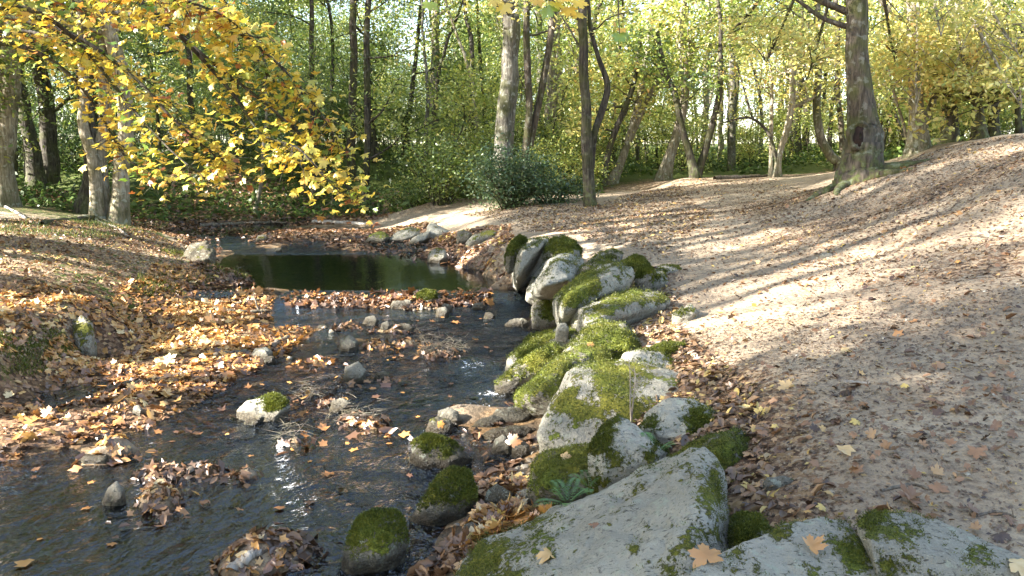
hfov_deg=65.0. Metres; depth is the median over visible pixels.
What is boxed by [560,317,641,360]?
boulder
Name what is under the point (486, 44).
young tree
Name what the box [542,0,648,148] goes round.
woodland tree
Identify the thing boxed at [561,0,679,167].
young tree
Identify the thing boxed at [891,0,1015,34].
woodland tree
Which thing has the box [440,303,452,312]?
stone
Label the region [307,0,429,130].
young tree
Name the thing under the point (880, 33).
tree
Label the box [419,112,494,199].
bush
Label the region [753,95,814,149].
shrub
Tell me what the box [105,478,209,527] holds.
raft leaves
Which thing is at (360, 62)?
shrub
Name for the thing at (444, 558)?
fallen leaves
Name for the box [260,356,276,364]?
stone
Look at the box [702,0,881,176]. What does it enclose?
tree
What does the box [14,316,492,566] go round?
floating leaves
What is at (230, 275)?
fallen leaves
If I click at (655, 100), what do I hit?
young tree
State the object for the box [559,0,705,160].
young tree
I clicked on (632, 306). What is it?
boulder
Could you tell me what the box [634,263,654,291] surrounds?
stone
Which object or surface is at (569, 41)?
slim tree
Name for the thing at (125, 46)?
woodland tree
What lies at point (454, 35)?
slim tree
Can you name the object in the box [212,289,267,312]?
log
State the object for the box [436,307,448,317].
stone
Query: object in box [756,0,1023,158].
tree
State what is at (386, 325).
stone
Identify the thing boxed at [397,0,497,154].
tree
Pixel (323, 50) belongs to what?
young tree
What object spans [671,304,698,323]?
stone
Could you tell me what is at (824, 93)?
slim tree
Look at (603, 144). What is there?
bush
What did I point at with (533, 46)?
young tree
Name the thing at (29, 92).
shrub
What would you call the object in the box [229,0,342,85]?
young tree
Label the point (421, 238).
stone
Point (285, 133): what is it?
shrub
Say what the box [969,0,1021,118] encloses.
tree
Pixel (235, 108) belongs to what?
young tree
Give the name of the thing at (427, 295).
river boulder
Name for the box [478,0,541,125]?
young tree
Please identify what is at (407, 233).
boulder
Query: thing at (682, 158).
bush
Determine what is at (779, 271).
twig
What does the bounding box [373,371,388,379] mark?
stone
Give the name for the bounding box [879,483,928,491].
twig
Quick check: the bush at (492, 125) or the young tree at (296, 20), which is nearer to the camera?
the bush at (492, 125)
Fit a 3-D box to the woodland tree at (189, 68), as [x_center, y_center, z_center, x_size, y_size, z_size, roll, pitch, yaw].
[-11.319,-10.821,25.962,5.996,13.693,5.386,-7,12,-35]
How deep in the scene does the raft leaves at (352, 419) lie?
5.91 m
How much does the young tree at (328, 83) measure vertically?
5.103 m
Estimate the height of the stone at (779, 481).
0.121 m
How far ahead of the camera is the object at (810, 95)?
23.92 m
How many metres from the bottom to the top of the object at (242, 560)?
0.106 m
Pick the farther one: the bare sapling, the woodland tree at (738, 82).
the woodland tree at (738, 82)
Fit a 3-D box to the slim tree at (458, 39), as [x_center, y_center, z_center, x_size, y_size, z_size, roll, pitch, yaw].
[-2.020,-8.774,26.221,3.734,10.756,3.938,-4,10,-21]
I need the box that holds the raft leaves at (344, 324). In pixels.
[322,320,373,333]
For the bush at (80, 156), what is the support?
on the ground at (458, 217)
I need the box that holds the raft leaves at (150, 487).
[133,478,198,512]
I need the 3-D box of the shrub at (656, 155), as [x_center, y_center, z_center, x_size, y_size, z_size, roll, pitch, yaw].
[5.643,-6.933,29.898,5.455,5.508,4.316,3,10,19]
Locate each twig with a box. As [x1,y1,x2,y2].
[257,546,275,558]
[757,268,798,275]
[810,313,828,319]
[843,380,870,384]
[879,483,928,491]
[947,234,988,240]
[973,506,1015,517]
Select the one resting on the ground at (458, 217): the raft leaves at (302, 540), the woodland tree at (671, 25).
the woodland tree at (671, 25)
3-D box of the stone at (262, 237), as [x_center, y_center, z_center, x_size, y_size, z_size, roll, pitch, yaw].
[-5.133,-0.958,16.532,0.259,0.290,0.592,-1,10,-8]
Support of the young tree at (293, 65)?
on the ground at (458, 217)
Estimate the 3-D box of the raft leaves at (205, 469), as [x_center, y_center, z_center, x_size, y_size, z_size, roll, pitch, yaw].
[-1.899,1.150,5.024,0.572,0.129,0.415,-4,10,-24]
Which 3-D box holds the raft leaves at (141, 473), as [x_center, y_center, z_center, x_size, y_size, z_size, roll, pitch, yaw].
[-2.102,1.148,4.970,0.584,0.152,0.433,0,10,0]
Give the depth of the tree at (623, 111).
21.32 m
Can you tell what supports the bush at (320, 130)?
on the ground at (458, 217)
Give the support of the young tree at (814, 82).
on the ground at (458, 217)
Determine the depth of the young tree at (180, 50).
53.97 m
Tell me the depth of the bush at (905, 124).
23.30 m
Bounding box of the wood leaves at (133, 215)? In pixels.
[18,188,167,218]
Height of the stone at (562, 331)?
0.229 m
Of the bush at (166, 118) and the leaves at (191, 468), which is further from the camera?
the bush at (166, 118)
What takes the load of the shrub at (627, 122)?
on the ground at (458, 217)
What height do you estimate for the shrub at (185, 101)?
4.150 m
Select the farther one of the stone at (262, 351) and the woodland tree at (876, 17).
the woodland tree at (876, 17)
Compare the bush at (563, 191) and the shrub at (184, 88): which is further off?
the shrub at (184, 88)
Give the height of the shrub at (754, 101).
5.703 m
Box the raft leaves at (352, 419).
[315,410,400,430]
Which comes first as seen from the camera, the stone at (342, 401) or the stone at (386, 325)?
the stone at (342, 401)
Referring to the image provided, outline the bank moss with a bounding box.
[0,299,81,376]
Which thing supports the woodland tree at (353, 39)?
on the ground at (458, 217)
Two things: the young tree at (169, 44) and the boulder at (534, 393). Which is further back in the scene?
the young tree at (169, 44)
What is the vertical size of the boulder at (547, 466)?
0.523 m
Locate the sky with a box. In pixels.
[35,0,1011,143]
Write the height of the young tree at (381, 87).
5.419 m
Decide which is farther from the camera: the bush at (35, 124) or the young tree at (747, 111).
the young tree at (747, 111)
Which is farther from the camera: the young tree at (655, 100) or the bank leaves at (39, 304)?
the young tree at (655, 100)
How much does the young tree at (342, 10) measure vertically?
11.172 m
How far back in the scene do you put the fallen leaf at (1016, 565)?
2.71 m
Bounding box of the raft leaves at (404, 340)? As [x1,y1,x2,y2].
[382,337,438,352]
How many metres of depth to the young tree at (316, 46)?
40.41 m
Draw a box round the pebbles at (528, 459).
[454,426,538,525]
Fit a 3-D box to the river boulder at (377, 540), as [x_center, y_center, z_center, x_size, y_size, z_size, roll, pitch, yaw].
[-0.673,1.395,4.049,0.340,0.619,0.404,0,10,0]
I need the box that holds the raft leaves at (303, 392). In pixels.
[290,388,347,404]
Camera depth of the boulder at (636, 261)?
8.68 m
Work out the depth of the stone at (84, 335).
7.51 m
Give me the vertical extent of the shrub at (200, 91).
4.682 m
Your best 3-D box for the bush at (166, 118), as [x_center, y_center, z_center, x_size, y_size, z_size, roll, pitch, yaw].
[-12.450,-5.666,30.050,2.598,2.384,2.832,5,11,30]
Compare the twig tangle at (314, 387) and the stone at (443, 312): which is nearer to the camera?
the twig tangle at (314, 387)
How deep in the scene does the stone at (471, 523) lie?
4.14 m
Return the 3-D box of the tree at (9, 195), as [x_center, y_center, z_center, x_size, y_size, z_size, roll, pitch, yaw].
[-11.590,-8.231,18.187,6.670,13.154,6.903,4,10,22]
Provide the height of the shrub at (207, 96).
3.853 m
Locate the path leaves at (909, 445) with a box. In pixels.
[513,135,1023,543]
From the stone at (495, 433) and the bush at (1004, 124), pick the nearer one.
the stone at (495, 433)
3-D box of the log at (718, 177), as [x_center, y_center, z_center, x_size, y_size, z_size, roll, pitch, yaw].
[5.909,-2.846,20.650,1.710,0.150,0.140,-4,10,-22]
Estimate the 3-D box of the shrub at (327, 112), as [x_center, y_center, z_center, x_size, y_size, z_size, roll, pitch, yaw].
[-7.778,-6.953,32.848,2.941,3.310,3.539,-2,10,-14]
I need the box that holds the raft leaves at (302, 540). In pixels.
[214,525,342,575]
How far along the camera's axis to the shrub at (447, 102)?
34.62 m
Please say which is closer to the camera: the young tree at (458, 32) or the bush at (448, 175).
the bush at (448, 175)
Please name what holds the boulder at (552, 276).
on the ground at (458, 217)
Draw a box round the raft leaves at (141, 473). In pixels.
[130,458,224,491]
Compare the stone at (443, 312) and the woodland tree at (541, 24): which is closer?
the stone at (443, 312)
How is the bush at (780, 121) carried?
on the ground at (458, 217)
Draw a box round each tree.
[0,0,96,206]
[0,0,389,226]
[0,25,62,163]
[1,0,259,225]
[4,0,199,213]
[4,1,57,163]
[14,1,66,182]
[18,14,141,188]
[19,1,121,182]
[25,56,71,111]
[27,0,182,184]
[30,2,75,114]
[53,67,74,108]
[61,7,165,130]
[97,2,215,150]
[113,11,199,120]
[120,4,199,133]
[122,0,214,160]
[125,2,237,123]
[140,0,236,99]
[150,0,241,70]
[166,1,299,170]
[174,0,267,141]
[191,0,220,80]
[199,44,322,212]
[200,1,283,128]
[207,55,262,138]
[218,0,305,140]
[220,0,295,128]
[224,0,359,208]
[227,0,337,142]
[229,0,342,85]
[258,52,324,112]
[269,0,327,84]
[275,0,361,147]
[279,0,363,133]
[282,0,413,154]
[283,5,342,74]
[294,19,349,134]
[301,29,359,120]
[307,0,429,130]
[316,14,348,82]
[316,54,361,137]
[317,4,374,143]
[317,20,432,163]
[322,0,437,178]
[322,0,473,209]
[333,13,405,100]
[344,52,403,140]
[357,0,522,158]
[361,53,428,146]
[379,58,425,127]
[383,59,451,155]
[386,0,487,190]
[388,44,424,113]
[390,1,463,132]
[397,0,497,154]
[399,44,458,119]
[400,0,454,147]
[407,61,449,144]
[408,0,500,113]
[413,28,500,144]
[417,0,470,165]
[420,8,459,108]
[421,0,629,41]
[424,0,491,139]
[425,0,482,89]
[426,5,501,115]
[429,0,485,154]
[430,2,569,121]
[433,0,545,205]
[440,18,498,109]
[448,2,536,118]
[454,0,643,167]
[459,23,524,127]
[460,0,488,131]
[463,0,474,165]
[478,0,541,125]
[480,0,625,173]
[484,16,566,145]
[485,13,547,130]
[499,0,674,206]
[518,0,578,114]
[519,0,658,104]
[521,4,595,145]
[530,0,570,162]
[531,3,709,185]
[532,0,743,167]
[533,5,605,104]
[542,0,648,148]
[547,1,578,65]
[551,0,762,184]
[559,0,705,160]
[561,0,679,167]
[572,0,603,170]
[573,0,796,177]
[592,0,636,94]
[593,0,771,180]
[606,36,670,141]
[624,0,727,95]
[632,54,711,148]
[650,0,962,200]
[655,1,726,124]
[661,9,769,141]
[662,0,832,170]
[663,40,726,135]
[664,0,775,163]
[666,0,716,153]
[671,1,773,145]
[689,0,765,113]
[690,1,760,158]
[690,5,758,145]
[691,0,735,123]
[694,43,794,162]
[695,13,744,145]
[699,5,761,151]
[701,9,764,144]
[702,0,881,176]
[711,1,786,125]
[719,0,763,160]
[724,0,844,156]
[724,50,783,150]
[726,0,844,171]
[726,10,777,128]
[736,0,845,160]
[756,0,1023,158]
[756,1,828,145]
[760,0,906,36]
[769,14,845,132]
[776,1,811,151]
[783,1,875,152]
[790,1,813,154]
[804,48,958,143]
[809,25,846,142]
[811,3,881,137]
[812,0,845,155]
[823,0,902,117]
[826,1,924,143]
[826,62,840,161]
[829,2,1023,139]
[831,3,945,121]
[833,0,1004,145]
[836,0,1023,144]
[873,0,893,99]
[877,8,1023,136]
[884,0,1023,144]
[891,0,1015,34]
[920,0,1023,27]
[921,0,1022,124]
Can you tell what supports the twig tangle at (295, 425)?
on the water
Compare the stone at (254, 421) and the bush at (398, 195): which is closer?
the stone at (254, 421)
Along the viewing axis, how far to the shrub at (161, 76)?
34.52 m
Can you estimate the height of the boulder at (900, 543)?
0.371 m
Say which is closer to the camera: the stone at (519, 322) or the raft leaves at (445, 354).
the raft leaves at (445, 354)
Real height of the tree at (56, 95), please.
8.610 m
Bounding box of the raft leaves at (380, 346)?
[359,337,427,353]
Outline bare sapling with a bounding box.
[621,358,646,422]
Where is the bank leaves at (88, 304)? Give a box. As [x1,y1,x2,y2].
[37,262,206,372]
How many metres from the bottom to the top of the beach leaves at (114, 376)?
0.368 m
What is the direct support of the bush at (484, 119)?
on the ground at (458, 217)
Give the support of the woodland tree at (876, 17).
on the ground at (458, 217)
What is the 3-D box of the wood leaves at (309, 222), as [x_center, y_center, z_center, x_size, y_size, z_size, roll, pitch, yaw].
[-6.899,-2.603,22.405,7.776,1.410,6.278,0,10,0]
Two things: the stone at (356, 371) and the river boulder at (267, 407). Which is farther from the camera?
the stone at (356, 371)
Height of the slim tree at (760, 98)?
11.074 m
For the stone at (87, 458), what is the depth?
5.18 m
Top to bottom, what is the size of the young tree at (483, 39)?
12.128 m
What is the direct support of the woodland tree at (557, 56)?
on the ground at (458, 217)
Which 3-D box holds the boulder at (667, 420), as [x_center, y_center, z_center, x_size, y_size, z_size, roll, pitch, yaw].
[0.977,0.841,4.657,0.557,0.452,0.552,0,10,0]
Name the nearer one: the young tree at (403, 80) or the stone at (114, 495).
the stone at (114, 495)
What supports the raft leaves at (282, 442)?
on the water
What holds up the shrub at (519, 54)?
on the ground at (458, 217)
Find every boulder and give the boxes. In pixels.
[183,240,215,265]
[236,391,289,421]
[341,506,410,574]
[388,227,419,241]
[409,431,472,468]
[409,464,478,526]
[415,288,438,302]
[426,222,448,238]
[427,248,446,262]
[453,446,731,575]
[456,229,471,244]
[466,230,496,245]
[493,340,561,393]
[504,233,527,273]
[505,325,576,371]
[511,235,548,290]
[513,342,613,417]
[525,252,584,304]
[525,263,542,287]
[525,442,589,506]
[529,299,556,329]
[535,356,681,452]
[541,234,582,262]
[551,259,634,327]
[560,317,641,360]
[570,285,670,334]
[577,246,622,274]
[586,413,669,494]
[616,347,678,368]
[622,253,650,284]
[639,397,715,443]
[650,340,689,355]
[669,425,749,469]
[686,513,875,575]
[726,509,772,548]
[854,508,1023,575]
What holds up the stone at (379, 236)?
on the ground at (458, 217)
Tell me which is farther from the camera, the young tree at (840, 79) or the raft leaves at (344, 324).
the young tree at (840, 79)
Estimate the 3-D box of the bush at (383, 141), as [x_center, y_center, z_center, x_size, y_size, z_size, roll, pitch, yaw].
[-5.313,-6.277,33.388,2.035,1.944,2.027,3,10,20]
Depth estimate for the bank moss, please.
6.90 m
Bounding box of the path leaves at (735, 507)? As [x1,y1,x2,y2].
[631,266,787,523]
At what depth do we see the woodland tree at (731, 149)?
26.51 m
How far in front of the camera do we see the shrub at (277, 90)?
32.22 m
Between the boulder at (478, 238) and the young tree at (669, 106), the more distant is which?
the young tree at (669, 106)
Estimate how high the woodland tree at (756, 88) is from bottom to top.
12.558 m
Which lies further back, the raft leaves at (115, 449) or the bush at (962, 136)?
the bush at (962, 136)
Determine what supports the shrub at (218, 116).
on the ground at (458, 217)
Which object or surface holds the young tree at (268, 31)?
on the ground at (458, 217)
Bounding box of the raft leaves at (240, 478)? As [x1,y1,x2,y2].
[201,465,263,487]
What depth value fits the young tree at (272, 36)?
48.51 m
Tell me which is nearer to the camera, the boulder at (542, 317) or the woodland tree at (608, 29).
the boulder at (542, 317)
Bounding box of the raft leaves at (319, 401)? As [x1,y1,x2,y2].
[295,389,354,413]
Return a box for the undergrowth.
[15,131,1014,221]
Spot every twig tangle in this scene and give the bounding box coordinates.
[261,414,316,447]
[285,366,326,404]
[319,393,395,422]
[409,328,470,359]
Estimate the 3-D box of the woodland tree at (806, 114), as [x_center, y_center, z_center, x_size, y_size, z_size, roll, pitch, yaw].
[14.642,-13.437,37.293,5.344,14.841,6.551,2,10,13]
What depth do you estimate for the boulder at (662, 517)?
3.35 m
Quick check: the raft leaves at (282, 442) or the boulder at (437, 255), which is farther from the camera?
the boulder at (437, 255)
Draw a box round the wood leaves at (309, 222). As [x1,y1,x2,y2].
[155,167,408,226]
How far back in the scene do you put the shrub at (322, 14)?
32.75 m
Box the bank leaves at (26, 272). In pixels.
[0,218,199,361]
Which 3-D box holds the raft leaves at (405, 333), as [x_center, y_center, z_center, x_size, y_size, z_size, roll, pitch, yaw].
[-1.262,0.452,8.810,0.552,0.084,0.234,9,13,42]
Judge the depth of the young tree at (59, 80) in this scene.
40.88 m
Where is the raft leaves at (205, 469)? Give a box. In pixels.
[161,459,253,488]
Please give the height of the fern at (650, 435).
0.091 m
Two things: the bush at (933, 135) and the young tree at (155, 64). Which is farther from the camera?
the young tree at (155, 64)
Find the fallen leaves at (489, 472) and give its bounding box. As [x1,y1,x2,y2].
[462,402,537,478]
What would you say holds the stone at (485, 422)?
on the ground at (458, 217)
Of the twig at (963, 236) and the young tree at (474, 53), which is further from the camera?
the young tree at (474, 53)
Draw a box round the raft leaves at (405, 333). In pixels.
[376,323,419,334]
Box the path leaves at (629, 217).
[462,185,716,253]
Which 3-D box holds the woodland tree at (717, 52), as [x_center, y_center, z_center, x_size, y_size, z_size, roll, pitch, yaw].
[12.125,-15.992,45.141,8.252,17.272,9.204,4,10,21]
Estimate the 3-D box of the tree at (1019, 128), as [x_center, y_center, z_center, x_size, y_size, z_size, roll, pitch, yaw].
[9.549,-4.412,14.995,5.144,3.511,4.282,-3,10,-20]
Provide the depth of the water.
5.51 m
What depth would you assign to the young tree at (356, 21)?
70.75 m
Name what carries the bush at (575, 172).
on the ground at (458, 217)
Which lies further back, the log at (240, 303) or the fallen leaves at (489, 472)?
the log at (240, 303)
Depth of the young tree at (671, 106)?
40.85 m
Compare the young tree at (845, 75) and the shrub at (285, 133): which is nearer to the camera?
the shrub at (285, 133)
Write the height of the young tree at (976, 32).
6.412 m
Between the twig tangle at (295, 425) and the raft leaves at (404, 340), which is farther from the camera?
the raft leaves at (404, 340)
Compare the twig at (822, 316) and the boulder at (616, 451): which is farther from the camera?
the twig at (822, 316)
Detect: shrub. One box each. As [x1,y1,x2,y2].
[17,63,54,142]
[18,64,71,126]
[24,48,117,163]
[27,6,179,158]
[57,53,138,141]
[73,25,174,146]
[113,33,217,127]
[152,60,216,141]
[153,63,231,150]
[156,46,232,131]
[160,66,224,140]
[167,48,241,148]
[186,14,337,154]
[206,83,249,145]
[212,59,309,146]
[238,69,343,178]
[239,58,329,137]
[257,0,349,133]
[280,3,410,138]
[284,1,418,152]
[286,54,388,155]
[303,71,382,155]
[315,75,341,144]
[338,37,384,113]
[367,35,532,194]
[375,84,452,163]
[396,53,490,154]
[458,37,544,142]
[459,58,523,130]
[464,59,500,145]
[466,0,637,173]
[474,12,577,120]
[516,81,599,162]
[521,62,625,149]
[533,29,617,129]
[575,81,662,156]
[593,51,678,156]
[608,34,738,167]
[624,92,673,162]
[717,47,809,156]
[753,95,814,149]
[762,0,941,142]
[762,65,845,151]
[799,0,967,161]
[801,104,836,146]
[845,80,930,150]
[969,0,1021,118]
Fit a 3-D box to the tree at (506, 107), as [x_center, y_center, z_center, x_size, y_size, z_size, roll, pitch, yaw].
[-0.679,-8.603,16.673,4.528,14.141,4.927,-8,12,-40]
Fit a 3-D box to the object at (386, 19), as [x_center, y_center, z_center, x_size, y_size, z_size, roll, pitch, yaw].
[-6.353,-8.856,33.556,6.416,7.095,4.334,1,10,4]
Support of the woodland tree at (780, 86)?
on the ground at (458, 217)
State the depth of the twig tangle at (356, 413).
5.91 m
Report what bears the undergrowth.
on the ground at (458, 217)
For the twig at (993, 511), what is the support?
on the ground at (458, 217)
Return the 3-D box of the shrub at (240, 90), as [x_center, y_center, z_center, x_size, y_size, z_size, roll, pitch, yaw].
[-8.563,-6.914,27.878,5.327,5.300,5.247,-3,10,-19]
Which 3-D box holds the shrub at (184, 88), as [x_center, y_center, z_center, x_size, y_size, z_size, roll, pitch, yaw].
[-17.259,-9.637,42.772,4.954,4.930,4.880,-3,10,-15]
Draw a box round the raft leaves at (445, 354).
[399,348,465,364]
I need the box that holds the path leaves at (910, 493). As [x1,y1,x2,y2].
[751,356,1023,543]
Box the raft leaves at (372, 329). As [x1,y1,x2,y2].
[357,323,406,332]
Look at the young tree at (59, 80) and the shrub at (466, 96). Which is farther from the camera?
the young tree at (59, 80)
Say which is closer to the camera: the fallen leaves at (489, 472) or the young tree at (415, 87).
the fallen leaves at (489, 472)
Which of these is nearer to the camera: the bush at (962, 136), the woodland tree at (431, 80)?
the bush at (962, 136)
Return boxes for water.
[0,214,543,575]
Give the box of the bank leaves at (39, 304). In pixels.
[0,278,85,351]
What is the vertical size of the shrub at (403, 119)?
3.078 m
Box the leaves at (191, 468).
[186,305,462,479]
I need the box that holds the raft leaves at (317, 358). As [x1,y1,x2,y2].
[286,355,348,371]
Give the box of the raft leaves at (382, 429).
[318,416,412,440]
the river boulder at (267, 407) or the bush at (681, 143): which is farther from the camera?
the bush at (681, 143)
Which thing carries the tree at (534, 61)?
on the ground at (458, 217)
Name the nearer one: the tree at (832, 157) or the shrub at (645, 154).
the tree at (832, 157)
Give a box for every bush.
[17,101,80,172]
[17,133,23,171]
[31,101,71,147]
[35,117,83,171]
[38,103,79,143]
[59,113,165,174]
[134,111,182,155]
[140,104,203,155]
[140,110,184,149]
[170,115,218,153]
[195,86,261,153]
[204,100,255,146]
[212,111,274,151]
[244,75,348,156]
[267,95,346,154]
[357,104,415,150]
[359,124,400,152]
[367,162,438,211]
[386,122,490,205]
[398,101,459,150]
[404,113,472,175]
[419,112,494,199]
[424,92,563,195]
[446,112,496,170]
[454,126,573,213]
[455,103,524,133]
[456,114,522,192]
[470,102,578,170]
[484,119,577,169]
[500,146,612,206]
[515,129,620,194]
[544,102,635,176]
[548,116,628,184]
[558,116,629,170]
[564,105,639,169]
[640,95,741,172]
[640,109,717,168]
[650,105,710,158]
[709,125,762,166]
[719,119,780,166]
[736,126,765,157]
[752,108,826,164]
[800,95,846,155]
[843,96,906,156]
[883,104,937,149]
[886,97,959,154]
[925,102,1003,140]
[927,97,1021,140]
[969,103,1021,135]
[985,97,1023,134]
[1004,104,1023,133]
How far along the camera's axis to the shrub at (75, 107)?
29.49 m
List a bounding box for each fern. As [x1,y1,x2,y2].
[533,477,590,506]
[569,470,599,493]
[639,432,675,453]
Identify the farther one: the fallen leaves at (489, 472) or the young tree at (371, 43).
the young tree at (371, 43)
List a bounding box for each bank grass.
[0,214,147,239]
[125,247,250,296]
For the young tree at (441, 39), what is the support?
on the ground at (458, 217)
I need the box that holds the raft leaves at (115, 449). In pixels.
[71,433,157,465]
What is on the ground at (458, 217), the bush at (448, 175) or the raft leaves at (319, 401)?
the bush at (448, 175)
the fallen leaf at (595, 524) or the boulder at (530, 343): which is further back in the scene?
the boulder at (530, 343)
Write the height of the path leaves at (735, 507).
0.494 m
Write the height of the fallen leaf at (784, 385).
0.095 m
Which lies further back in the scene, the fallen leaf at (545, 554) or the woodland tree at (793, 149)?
the woodland tree at (793, 149)
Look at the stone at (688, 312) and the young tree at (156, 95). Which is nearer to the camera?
the stone at (688, 312)
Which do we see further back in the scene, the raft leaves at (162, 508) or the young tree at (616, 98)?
the young tree at (616, 98)
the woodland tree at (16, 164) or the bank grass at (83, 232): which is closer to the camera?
the bank grass at (83, 232)
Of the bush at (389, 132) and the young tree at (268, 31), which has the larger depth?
the young tree at (268, 31)
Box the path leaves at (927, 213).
[748,135,1023,283]
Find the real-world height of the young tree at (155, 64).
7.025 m
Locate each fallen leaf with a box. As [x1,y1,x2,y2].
[437,420,444,428]
[505,433,522,447]
[536,547,555,564]
[560,452,571,459]
[588,522,598,527]
[688,543,723,568]
[776,379,793,390]
[802,534,827,554]
[1009,558,1023,575]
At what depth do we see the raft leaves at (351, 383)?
6.84 m
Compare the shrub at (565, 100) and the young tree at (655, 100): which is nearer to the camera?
the shrub at (565, 100)
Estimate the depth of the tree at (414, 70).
28.07 m
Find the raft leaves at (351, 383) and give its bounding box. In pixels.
[327,379,380,390]
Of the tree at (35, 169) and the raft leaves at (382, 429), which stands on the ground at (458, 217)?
the tree at (35, 169)
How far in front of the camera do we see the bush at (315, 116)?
27.80 m
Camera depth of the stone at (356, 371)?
6.96 m
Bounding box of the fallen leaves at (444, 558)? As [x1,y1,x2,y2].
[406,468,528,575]
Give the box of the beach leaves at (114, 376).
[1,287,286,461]
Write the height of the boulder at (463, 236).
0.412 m
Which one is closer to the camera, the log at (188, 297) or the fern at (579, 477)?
the fern at (579, 477)
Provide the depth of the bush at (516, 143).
21.97 m
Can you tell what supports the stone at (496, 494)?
on the ground at (458, 217)
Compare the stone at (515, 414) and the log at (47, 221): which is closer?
the stone at (515, 414)
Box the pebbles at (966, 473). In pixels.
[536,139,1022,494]
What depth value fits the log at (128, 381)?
6.82 m
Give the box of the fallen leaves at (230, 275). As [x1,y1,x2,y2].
[189,260,255,285]
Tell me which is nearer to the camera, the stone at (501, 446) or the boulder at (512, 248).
the stone at (501, 446)
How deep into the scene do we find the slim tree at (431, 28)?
33.55 m
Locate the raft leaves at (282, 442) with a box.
[276,431,326,455]
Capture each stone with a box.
[72,315,96,357]
[78,453,107,463]
[102,481,126,505]
[132,405,143,416]
[244,418,259,424]
[251,347,272,357]
[256,234,267,241]
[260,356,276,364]
[329,398,351,412]
[338,335,358,350]
[343,361,365,383]
[362,316,378,325]
[365,231,389,242]
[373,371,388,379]
[380,321,390,329]
[389,301,410,307]
[399,323,413,330]
[407,231,429,244]
[425,416,454,433]
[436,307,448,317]
[437,407,461,425]
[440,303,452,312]
[464,521,477,531]
[471,302,485,309]
[471,415,503,427]
[482,425,534,439]
[483,312,494,318]
[484,484,511,504]
[491,435,511,454]
[493,407,531,422]
[505,318,528,326]
[511,439,529,457]
[515,489,527,498]
[555,323,568,342]
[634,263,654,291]
[652,269,667,290]
[655,263,681,274]
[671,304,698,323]
[762,475,793,490]
[819,253,832,258]
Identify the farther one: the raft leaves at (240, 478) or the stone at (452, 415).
the stone at (452, 415)
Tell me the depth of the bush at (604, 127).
26.94 m
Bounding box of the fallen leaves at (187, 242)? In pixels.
[123,217,224,274]
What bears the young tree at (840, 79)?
on the ground at (458, 217)
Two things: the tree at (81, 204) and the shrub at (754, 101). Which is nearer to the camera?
the tree at (81, 204)
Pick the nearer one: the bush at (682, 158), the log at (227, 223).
the log at (227, 223)
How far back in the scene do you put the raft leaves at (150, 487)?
4.61 m
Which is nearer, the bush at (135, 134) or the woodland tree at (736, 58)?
the bush at (135, 134)
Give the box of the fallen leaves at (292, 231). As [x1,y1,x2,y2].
[171,222,504,279]
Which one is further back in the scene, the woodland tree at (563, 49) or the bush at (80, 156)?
the woodland tree at (563, 49)
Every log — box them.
[3,205,31,221]
[39,201,95,225]
[98,220,141,237]
[109,371,198,388]
[185,296,210,301]
[199,215,291,226]
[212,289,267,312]
[212,349,250,357]
[214,296,258,304]
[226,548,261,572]
[267,332,297,346]
[311,220,374,225]
[713,174,767,179]
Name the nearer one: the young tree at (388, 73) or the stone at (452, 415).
the stone at (452, 415)
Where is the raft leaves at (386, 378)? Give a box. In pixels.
[382,376,445,384]
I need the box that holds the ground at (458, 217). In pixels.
[0,133,1023,575]
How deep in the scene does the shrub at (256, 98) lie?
29.43 m
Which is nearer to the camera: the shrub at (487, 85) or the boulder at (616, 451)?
the boulder at (616, 451)
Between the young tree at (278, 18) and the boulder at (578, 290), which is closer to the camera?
the boulder at (578, 290)
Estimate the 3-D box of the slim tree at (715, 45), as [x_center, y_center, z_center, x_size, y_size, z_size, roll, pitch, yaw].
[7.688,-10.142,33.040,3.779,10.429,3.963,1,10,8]
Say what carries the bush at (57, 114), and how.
on the ground at (458, 217)

